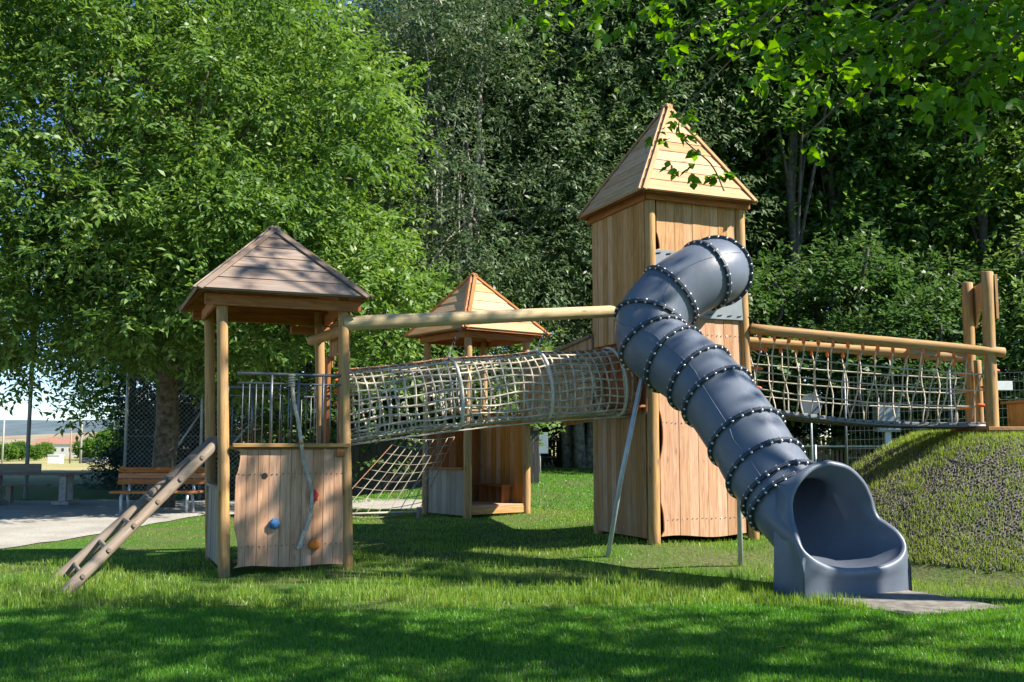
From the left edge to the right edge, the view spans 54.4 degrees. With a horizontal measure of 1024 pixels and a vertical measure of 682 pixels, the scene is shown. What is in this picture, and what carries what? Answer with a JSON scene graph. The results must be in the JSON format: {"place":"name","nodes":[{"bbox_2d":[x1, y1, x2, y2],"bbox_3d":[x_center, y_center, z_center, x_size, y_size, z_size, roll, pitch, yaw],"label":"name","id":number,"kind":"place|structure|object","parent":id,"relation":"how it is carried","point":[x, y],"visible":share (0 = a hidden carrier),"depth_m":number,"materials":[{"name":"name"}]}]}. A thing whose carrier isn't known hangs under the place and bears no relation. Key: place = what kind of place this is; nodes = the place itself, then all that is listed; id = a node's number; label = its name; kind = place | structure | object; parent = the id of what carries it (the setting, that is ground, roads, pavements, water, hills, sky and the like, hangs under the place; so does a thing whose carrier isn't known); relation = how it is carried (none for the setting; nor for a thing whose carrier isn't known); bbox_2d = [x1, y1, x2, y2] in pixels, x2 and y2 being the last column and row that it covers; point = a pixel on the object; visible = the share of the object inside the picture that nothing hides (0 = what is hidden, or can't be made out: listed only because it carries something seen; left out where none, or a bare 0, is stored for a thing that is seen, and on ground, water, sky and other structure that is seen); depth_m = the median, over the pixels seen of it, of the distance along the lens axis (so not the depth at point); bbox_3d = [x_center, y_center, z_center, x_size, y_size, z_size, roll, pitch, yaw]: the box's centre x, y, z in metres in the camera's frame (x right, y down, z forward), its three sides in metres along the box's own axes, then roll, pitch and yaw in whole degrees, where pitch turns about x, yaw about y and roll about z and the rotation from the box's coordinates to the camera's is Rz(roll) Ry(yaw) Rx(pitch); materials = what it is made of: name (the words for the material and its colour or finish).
{"place":"outdoors","nodes":[
{"label":"outdoors","id":0,"kind":"place"},
{"bbox_2d":[0,499,421,547],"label":"gravel path","id":1,"kind":"structure","parent":0,"point":[26,522],"depth_m":20.23,"materials":[{"name":"grey gravel"}]},
{"bbox_2d":[0,464,91,504],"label":"picnic table","id":2,"kind":"object","parent":1,"relation":"on","point":[66,484],"visible":0.89,"depth_m":24.58,"materials":[{"name":"concrete"}]},
{"bbox_2d":[109,467,204,513],"bbox_3d":[-7.502,3.224,21.124,1.850,1.069,0.648,0,-6,-3],"label":"park bench","id":3,"kind":"object","parent":1,"relation":"on","point":[129,476],"visible":0.79,"depth_m":21.36,"materials":[{"name":"brown wood"}]},
{"bbox_2d":[0,411,552,435],"bbox_3d":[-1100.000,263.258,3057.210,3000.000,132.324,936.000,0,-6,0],"label":"hill","id":4,"kind":"structure","parent":0,"point":[15,427],"depth_m":2990.59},
{"bbox_2d":[0,428,558,444],"bbox_3d":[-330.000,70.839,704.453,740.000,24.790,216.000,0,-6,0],"label":"hill","id":5,"kind":"structure","parent":0,"point":[34,438],"depth_m":722.11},
{"bbox_2d":[230,467,593,516],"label":"back lawn grass","id":6,"kind":"structure","parent":0,"point":[550,470],"depth_m":24.46,"materials":[{"name":"green plant"}]},
{"bbox_2d":[0,0,1020,435],"label":"sky","id":7,"kind":"structure","parent":0,"point":[20,411],"materials":[{"name":"white"}]},
{"bbox_2d":[0,598,1023,681],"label":"lawn grass","id":8,"kind":"structure","parent":0,"point":[951,618],"depth_m":7.23,"materials":[{"name":"green plant"}]},
{"bbox_2d":[0,436,1023,681],"bbox_3d":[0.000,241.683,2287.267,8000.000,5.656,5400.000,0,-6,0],"label":"ground","id":9,"kind":"structure","parent":0,"point":[930,570],"depth_m":11.45,"materials":[{"name":"green plant"}]},
{"bbox_2d":[1,404,8,462],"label":"utility pole","id":10,"kind":"object","parent":9,"relation":"on","point":[2,453],"visible":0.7,"depth_m":198.94,"materials":[{"name":"concrete"}]},
{"bbox_2d":[0,442,20,461],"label":"field tree","id":11,"kind":"object","parent":9,"relation":"on","point":[11,451],"visible":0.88,"depth_m":296.90,"materials":[{"name":"green plant"}]},
{"bbox_2d":[9,439,33,460],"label":"field tree","id":12,"kind":"object","parent":9,"relation":"on","point":[20,444],"visible":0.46,"depth_m":306.69,"materials":[{"name":"green plant"}]},
{"bbox_2d":[29,444,45,460],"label":"field tree","id":13,"kind":"object","parent":9,"relation":"on","point":[37,452],"visible":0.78,"depth_m":316.96,"materials":[{"name":"green plant"}]},
{"bbox_2d":[33,439,45,444],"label":"house","id":14,"kind":"structure","parent":9,"relation":"on","point":[38,441],"depth_m":445.54,"materials":[{"name":"tile"}]},
{"bbox_2d":[34,441,55,457],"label":"field tree","id":15,"kind":"object","parent":9,"relation":"on","point":[49,447],"visible":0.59,"depth_m":376.99,"materials":[{"name":"green plant"}]},
{"bbox_2d":[47,455,63,463],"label":"white box","id":16,"kind":"object","parent":9,"relation":"on","point":[55,459],"visible":1,"depth_m":108.75,"materials":[{"name":"paint"}]},
{"bbox_2d":[44,437,79,456],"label":"house","id":17,"kind":"structure","parent":9,"relation":"on","point":[61,445],"depth_m":413.27,"materials":[{"name":"paint"}]},
{"bbox_2d":[69,427,71,462],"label":"utility pole","id":18,"kind":"object","parent":9,"relation":"on","point":[70,446],"visible":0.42,"depth_m":218.63,"materials":[{"name":"beige wood"}]},
{"bbox_2d":[71,438,88,458],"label":"field tree","id":19,"kind":"object","parent":9,"relation":"on","point":[75,450],"visible":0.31,"depth_m":325.79,"materials":[{"name":"green plant"}]},
{"bbox_2d":[79,424,83,462],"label":"utility pole","id":20,"kind":"object","parent":9,"relation":"on","point":[80,452],"visible":0.67,"depth_m":148.99,"materials":[{"name":"grey wood"}]},
{"bbox_2d":[82,458,95,462],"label":"parked car","id":21,"kind":"object","parent":9,"relation":"on","point":[85,459],"visible":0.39,"depth_m":243.42,"materials":[{"name":"grey metal"}]},
{"bbox_2d":[82,436,109,457],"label":"field tree","id":22,"kind":"object","parent":9,"relation":"on","point":[89,444],"visible":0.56,"depth_m":315.78,"materials":[{"name":"green plant"}]},
{"bbox_2d":[92,427,118,457],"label":"field tree","id":23,"kind":"object","parent":9,"relation":"on","point":[99,433],"visible":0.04,"depth_m":335.52,"materials":[{"name":"green plant"}]},
{"bbox_2d":[41,157,183,457],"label":"leafy tree","id":24,"kind":"object","parent":9,"relation":"on","point":[100,386],"visible":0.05,"depth_m":40.17,"materials":[{"name":"green plant"}]},
{"bbox_2d":[105,432,138,453],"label":"field tree","id":25,"kind":"object","parent":9,"relation":"on","point":[109,441],"visible":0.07,"depth_m":325.28,"materials":[{"name":"green plant"}]},
{"bbox_2d":[58,365,204,489],"bbox_3d":[-12.525,1.730,35.789,6.305,7.469,6.282,-1,-6,10],"label":"spruce tree","id":26,"kind":"object","parent":9,"relation":"on","point":[115,461],"visible":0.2,"depth_m":34.52,"materials":[{"name":"green plant"}]},
{"bbox_2d":[50,436,216,593],"bbox_3d":[-4.181,1.887,11.150,1.217,1.718,2.562,-4,-7,35],"label":"log ladder","id":27,"kind":"object","parent":9,"relation":"on","point":[133,518],"visible":0.88,"depth_m":10.98,"materials":[{"name":"brown wood"}]},
{"bbox_2d":[23,211,381,498],"bbox_3d":[-8.381,0.298,27.318,9.646,8.600,0.109,0,-6,0],"label":"chain link fence","id":28,"kind":"object","parent":9,"relation":"on","point":[28,439],"visible":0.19,"depth_m":27.08,"materials":[{"name":"grey metal"}]},
{"bbox_2d":[111,331,297,489],"bbox_3d":[-9.282,0.731,34.085,7.760,9.226,7.788,2,-6,-15],"label":"spruce tree","id":29,"kind":"object","parent":9,"relation":"on","point":[182,413],"visible":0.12,"depth_m":32.30,"materials":[{"name":"green plant"}]},
{"bbox_2d":[53,0,358,479],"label":"leafy tree","id":30,"kind":"object","parent":9,"relation":"on","point":[221,10],"visible":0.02,"depth_m":34.46,"materials":[{"name":"green plant"}]},
{"bbox_2d":[0,0,458,507],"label":"walnut tree","id":31,"kind":"object","parent":9,"relation":"on","point":[174,226],"visible":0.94,"depth_m":20.50,"materials":[{"name":"green plant"}]},
{"bbox_2d":[174,225,372,576],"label":"play tower","id":32,"kind":"structure","parent":9,"relation":"on","point":[272,274],"depth_m":11.74,"materials":[{"name":"wood"}]},
{"bbox_2d":[288,374,313,549],"bbox_3d":[-2.472,1.406,11.632,0.322,2.038,0.096,0,-6,-5],"label":"climbing rope","id":33,"kind":"object","parent":32,"relation":"hanging from","point":[291,382],"visible":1,"depth_m":11.62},
{"bbox_2d":[178,312,407,494],"bbox_3d":[-5.890,1.038,28.823,6.829,7.550,6.833,-2,-6,17],"label":"young tree","id":34,"kind":"object","parent":9,"relation":"on","point":[258,422],"visible":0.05,"depth_m":27.42,"materials":[{"name":"green plant"}]},
{"bbox_2d":[206,0,487,408],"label":"multi stem tree","id":35,"kind":"object","parent":9,"relation":"on","point":[314,162],"visible":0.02,"depth_m":34.81,"materials":[{"name":"green plant"}]},
{"bbox_2d":[246,249,480,482],"bbox_3d":[-4.095,1.007,27.957,6.491,7.172,6.488,1,-6,-13],"label":"young tree","id":36,"kind":"object","parent":9,"relation":"on","point":[333,422],"visible":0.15,"depth_m":26.51,"materials":[{"name":"green plant"}]},
{"bbox_2d":[352,437,454,517],"bbox_3d":[-2.214,2.568,17.793,2.274,1.714,0.889,5,-7,-37],"label":"climbing net","id":37,"kind":"object","parent":9,"relation":"on","point":[418,511],"visible":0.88,"depth_m":17.80,"materials":[{"name":"fabric"}]},
{"bbox_2d":[311,0,512,475],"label":"forest tree","id":38,"kind":"object","parent":9,"relation":"on","point":[399,66],"depth_m":45.80,"materials":[{"name":"green plant"}]},
{"bbox_2d":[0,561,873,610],"bbox_3d":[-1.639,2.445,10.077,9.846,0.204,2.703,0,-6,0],"label":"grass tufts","id":39,"kind":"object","parent":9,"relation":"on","point":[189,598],"visible":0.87,"depth_m":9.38,"materials":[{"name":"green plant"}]},
{"bbox_2d":[351,428,541,496],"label":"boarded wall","id":40,"kind":"structure","parent":9,"relation":"on","point":[382,447],"depth_m":26.59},
{"bbox_2d":[262,0,638,458],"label":"multi stem tree","id":41,"kind":"object","parent":9,"relation":"on","point":[441,200],"visible":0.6,"depth_m":28.50,"materials":[{"name":"green plant"}]},
{"bbox_2d":[359,261,567,449],"bbox_3d":[-1.299,0.839,28.311,6.150,6.795,6.146,-5,-8,41],"label":"young tree","id":42,"kind":"object","parent":9,"relation":"on","point":[520,350],"visible":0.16,"depth_m":27.36,"materials":[{"name":"green plant"}]},
{"bbox_2d":[404,273,549,518],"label":"play tower","id":43,"kind":"structure","parent":9,"relation":"on","point":[484,471],"depth_m":18.93,"materials":[{"name":"wood"}]},
{"bbox_2d":[380,0,590,461],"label":"forest tree","id":44,"kind":"object","parent":9,"relation":"on","point":[474,210],"depth_m":44.26,"materials":[{"name":"green plant"}]},
{"bbox_2d":[415,1,595,373],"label":"slender tree","id":45,"kind":"object","parent":9,"relation":"on","point":[511,84],"depth_m":39.48,"materials":[{"name":"green plant"}]},
{"bbox_2d":[519,398,559,466],"bbox_3d":[0.593,3.161,36.147,4.557,3.432,4.612,-1,-6,8],"label":"bush","id":46,"kind":"object","parent":9,"relation":"on","point":[548,429],"visible":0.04,"depth_m":35.36,"materials":[{"name":"green plant"}]},
{"bbox_2d":[533,432,547,473],"bbox_3d":[0.820,3.395,29.336,0.480,1.399,0.080,0,-6,0],"label":"notice board","id":47,"kind":"object","parent":9,"relation":"on","point":[543,448],"visible":0.42,"depth_m":29.33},
{"bbox_2d":[533,440,557,464],"bbox_3d":[1.528,3.979,35.391,6.145,1.020,0.065,0,-6,0],"label":"picket fence","id":48,"kind":"object","parent":9,"relation":"on","point":[550,452],"visible":0.07,"depth_m":35.36,"materials":[{"name":"wood"}]},
{"bbox_2d":[533,439,559,457],"bbox_3d":[2.100,3.944,34.175,3.867,1.196,0.067,0,-6,0],"label":"metal railing","id":49,"kind":"object","parent":9,"relation":"on","point":[549,456],"depth_m":34.16,"materials":[{"name":"grey metal"}]},
{"bbox_2d":[539,423,586,453],"bbox_3d":[3.231,2.993,36.043,5.124,3.814,5.063,2,-6,-16],"label":"bush","id":50,"kind":"object","parent":9,"relation":"on","point":[557,430],"visible":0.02,"depth_m":35.34,"materials":[{"name":"green plant"}]},
{"bbox_2d":[564,289,592,438],"bbox_3d":[4.787,1.010,33.520,6.491,7.172,6.488,0,-6,1],"label":"young tree","id":51,"kind":"object","parent":9,"relation":"on","point":[588,321],"visible":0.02,"depth_m":32.31,"materials":[{"name":"green plant"}]},
{"bbox_2d":[391,0,788,468],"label":"multi stem tree","id":52,"kind":"object","parent":9,"relation":"on","point":[576,453],"visible":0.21,"depth_m":31.16,"materials":[{"name":"green plant"}]},
{"bbox_2d":[414,0,765,467],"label":"forest tree","id":53,"kind":"object","parent":9,"relation":"on","point":[582,69],"visible":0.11,"depth_m":32.00,"materials":[{"name":"green plant"}]},
{"bbox_2d":[512,0,810,332],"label":"forest tree","id":54,"kind":"object","parent":9,"relation":"on","point":[747,169],"visible":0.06,"depth_m":34.55,"materials":[{"name":"green plant"}]},
{"bbox_2d":[576,103,759,544],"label":"play tower","id":55,"kind":"structure","parent":9,"relation":"on","point":[640,212],"depth_m":13.68,"materials":[{"name":"wood"}]},
{"bbox_2d":[344,305,616,330],"bbox_3d":[-0.061,-0.315,12.876,4.291,0.550,0.184,2,-6,-21],"label":"carrying log","id":56,"kind":"object","parent":55,"relation":"attached to","point":[375,322],"visible":0.76,"depth_m":12.63,"materials":[{"name":"brown wood"}]},
{"bbox_2d":[334,320,636,444],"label":"net tunnel","id":57,"kind":"structure","parent":56,"relation":"hanging from","point":[539,417],"depth_m":13.11,"materials":[{"name":"fabric"}]},
{"bbox_2d":[519,334,646,425],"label":"boarded bridge","id":58,"kind":"structure","parent":55,"relation":"attached to","point":[585,342],"depth_m":15.97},
{"bbox_2d":[750,324,1005,428],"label":"rope bridge","id":59,"kind":"structure","parent":55,"relation":"attached to","point":[906,349],"depth_m":13.75,"materials":[{"name":"wood"},{"name":"rope"},{"name":"dark steel"}]},
{"bbox_2d":[546,92,840,315],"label":"forest tree","id":60,"kind":"object","parent":9,"relation":"on","point":[740,170],"depth_m":40.32,"materials":[{"name":"green plant"}]},
{"bbox_2d":[565,0,831,156],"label":"slender tree","id":61,"kind":"object","parent":9,"relation":"on","point":[709,50],"visible":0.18,"depth_m":32.63,"materials":[{"name":"green plant"}]},
{"bbox_2d":[605,235,911,598],"bbox_3d":[2.514,0.618,11.580,2.180,4.467,3.821,1,-6,-14],"label":"tube slide","id":62,"kind":"object","parent":9,"relation":"on","point":[820,526],"visible":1,"depth_m":10.87,"materials":[{"name":"plastic"}]},
{"bbox_2d":[501,0,1023,190],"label":"linden tree","id":63,"kind":"object","parent":9,"relation":"on","point":[976,36],"visible":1,"depth_m":7.35,"materials":[{"name":"green plant"}]},
{"bbox_2d":[598,0,968,431],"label":"forest tree","id":64,"kind":"object","parent":9,"relation":"on","point":[866,160],"visible":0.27,"depth_m":33.50,"materials":[{"name":"green plant"}]},
{"bbox_2d":[641,0,930,440],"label":"slender tree","id":65,"kind":"object","parent":9,"relation":"on","point":[795,233],"visible":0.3,"depth_m":32.80,"materials":[{"name":"green plant"}]},
{"bbox_2d":[758,377,830,456],"bbox_3d":[8.400,2.823,34.375,5.063,3.814,5.124,0,-6,0],"label":"bush","id":66,"kind":"object","parent":9,"relation":"on","point":[788,425],"visible":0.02,"depth_m":33.80,"materials":[{"name":"green plant"}]},
{"bbox_2d":[748,237,860,434],"bbox_3d":[7.001,0.619,31.157,6.833,7.550,6.829,0,-6,-1],"label":"young tree","id":67,"kind":"object","parent":9,"relation":"on","point":[763,304],"visible":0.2,"depth_m":29.75,"materials":[{"name":"green plant"}]},
{"bbox_2d":[800,393,821,460],"bbox_3d":[8.100,2.707,26.894,0.600,2.581,0.080,0,-6,0],"label":"round sign","id":68,"kind":"object","parent":9,"relation":"on","point":[806,406],"visible":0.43,"depth_m":26.95,"materials":[{"name":"metal"}]},
{"bbox_2d":[711,61,914,395],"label":"forest tree","id":69,"kind":"object","parent":9,"relation":"on","point":[736,158],"depth_m":43.48,"materials":[{"name":"green plant"}]},
{"bbox_2d":[699,0,945,459],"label":"slender tree","id":70,"kind":"object","parent":9,"relation":"on","point":[831,192],"visible":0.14,"depth_m":34.22,"materials":[{"name":"green plant"}]},
{"bbox_2d":[792,435,892,465],"bbox_3d":[13.977,3.333,29.425,14.045,1.147,0.065,0,-6,0],"label":"picket fence","id":71,"kind":"object","parent":9,"relation":"on","point":[836,452],"visible":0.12,"depth_m":29.40,"materials":[{"name":"grey metal"}]},
{"bbox_2d":[803,445,882,461],"bbox_3d":[12.100,3.430,27.191,11.467,1.205,0.067,0,-6,0],"label":"metal railing","id":72,"kind":"object","parent":9,"relation":"on","point":[815,452],"visible":0.08,"depth_m":27.22,"materials":[{"name":"grey metal"}]},
{"bbox_2d":[788,371,926,461],"bbox_3d":[12.009,2.467,32.775,5.636,4.195,5.569,3,-7,-24],"label":"bush","id":73,"kind":"object","parent":9,"relation":"on","point":[822,395],"visible":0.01,"depth_m":32.67,"materials":[{"name":"green plant"}]},
{"bbox_2d":[749,223,984,465],"bbox_3d":[10.572,0.222,30.418,7.512,8.305,7.516,1,-6,-9],"label":"young tree","id":74,"kind":"object","parent":9,"relation":"on","point":[848,269],"visible":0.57,"depth_m":29.43,"materials":[{"name":"green plant"}]},
{"bbox_2d":[728,0,1023,353],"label":"forest tree","id":75,"kind":"object","parent":9,"relation":"on","point":[944,209],"visible":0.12,"depth_m":34.52,"materials":[{"name":"green plant"}]},
{"bbox_2d":[746,96,1021,343],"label":"forest tree","id":76,"kind":"object","parent":9,"relation":"on","point":[927,223],"depth_m":42.48,"materials":[{"name":"green plant"}]},
{"bbox_2d":[873,405,900,446],"bbox_3d":[10.100,2.813,26.742,0.620,2.180,0.320,0,-6,0],"label":"electrical cabinet","id":77,"kind":"object","parent":9,"relation":"on","point":[888,414],"visible":0.44,"depth_m":26.68,"materials":[{"name":"grey metal"}]},
{"bbox_2d":[823,590,1004,614],"bbox_3d":[3.642,2.465,9.293,1.203,0.111,1.332,2,-6,-20],"label":"landing mat","id":78,"kind":"object","parent":9,"relation":"on","point":[904,601],"visible":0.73,"depth_m":9.17,"materials":[{"name":"rubber"}]},
{"bbox_2d":[828,238,1023,425],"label":"young tree","id":79,"kind":"object","parent":9,"relation":"on","point":[951,267],"visible":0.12,"depth_m":30.60,"materials":[{"name":"green plant"}]},
{"bbox_2d":[835,274,1023,450],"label":"young tree","id":80,"kind":"object","parent":9,"relation":"on","point":[960,385],"visible":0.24,"depth_m":28.18,"materials":[{"name":"green plant"}]},
{"bbox_2d":[843,0,1023,371],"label":"forest tree","id":81,"kind":"object","parent":9,"relation":"on","point":[995,236],"visible":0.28,"depth_m":34.09,"materials":[{"name":"green plant"}]},
{"bbox_2d":[843,368,1023,464],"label":"panel fence","id":82,"kind":"object","parent":9,"relation":"on","point":[845,412],"visible":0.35,"depth_m":24.47,"materials":[{"name":"metal"}]},
{"bbox_2d":[998,381,1012,389],"bbox_3d":[12.000,1.090,24.319,0.450,0.220,0.020,0,-6,0],"label":"information sign","id":83,"kind":"object","parent":82,"relation":"attached to","point":[1005,385],"visible":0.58,"depth_m":24.31,"materials":[{"name":"white metal"}]},
{"bbox_2d":[844,0,1023,281],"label":"slender tree","id":84,"kind":"object","parent":9,"relation":"on","point":[982,220],"visible":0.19,"depth_m":34.10,"materials":[{"name":"green plant"}]},
{"bbox_2d":[850,429,1023,571],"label":"mound grass","id":85,"kind":"structure","parent":9,"relation":"on","point":[921,435],"depth_m":12.31,"materials":[{"name":"green plant"}]},
{"bbox_2d":[851,434,1023,571],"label":"rubber grass mat","id":86,"kind":"object","parent":9,"relation":"on","point":[978,477],"visible":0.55,"depth_m":12.06,"materials":[{"name":"black rubber"}]},
{"bbox_2d":[863,79,1018,330],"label":"forest tree","id":87,"kind":"object","parent":9,"relation":"on","point":[918,167],"depth_m":46.34,"materials":[{"name":"green plant"}]},
{"bbox_2d":[911,66,1022,344],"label":"forest tree","id":88,"kind":"object","parent":9,"relation":"on","point":[993,189],"visible":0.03,"depth_m":39.56,"materials":[{"name":"green plant"}]},
{"bbox_2d":[928,215,1023,426],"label":"young tree","id":89,"kind":"object","parent":9,"relation":"on","point":[1019,296],"visible":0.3,"depth_m":29.55,"materials":[{"name":"green plant"}]},
{"bbox_2d":[951,271,1023,433],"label":"log gateway","id":90,"kind":"object","parent":9,"relation":"on","point":[983,294],"visible":0.64,"depth_m":13.39,"materials":[{"name":"brown wood"}]},
{"bbox_2d":[990,233,1023,366],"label":"young tree","id":91,"kind":"object","parent":9,"relation":"on","point":[1012,286],"visible":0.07,"depth_m":32.20,"materials":[{"name":"green plant"}]},
{"bbox_2d":[1000,400,1023,426],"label":"wooden box","id":92,"kind":"object","parent":9,"relation":"on","point":[1015,413],"visible":0.66,"depth_m":14.21,"materials":[{"name":"brown wood"}]}
]}

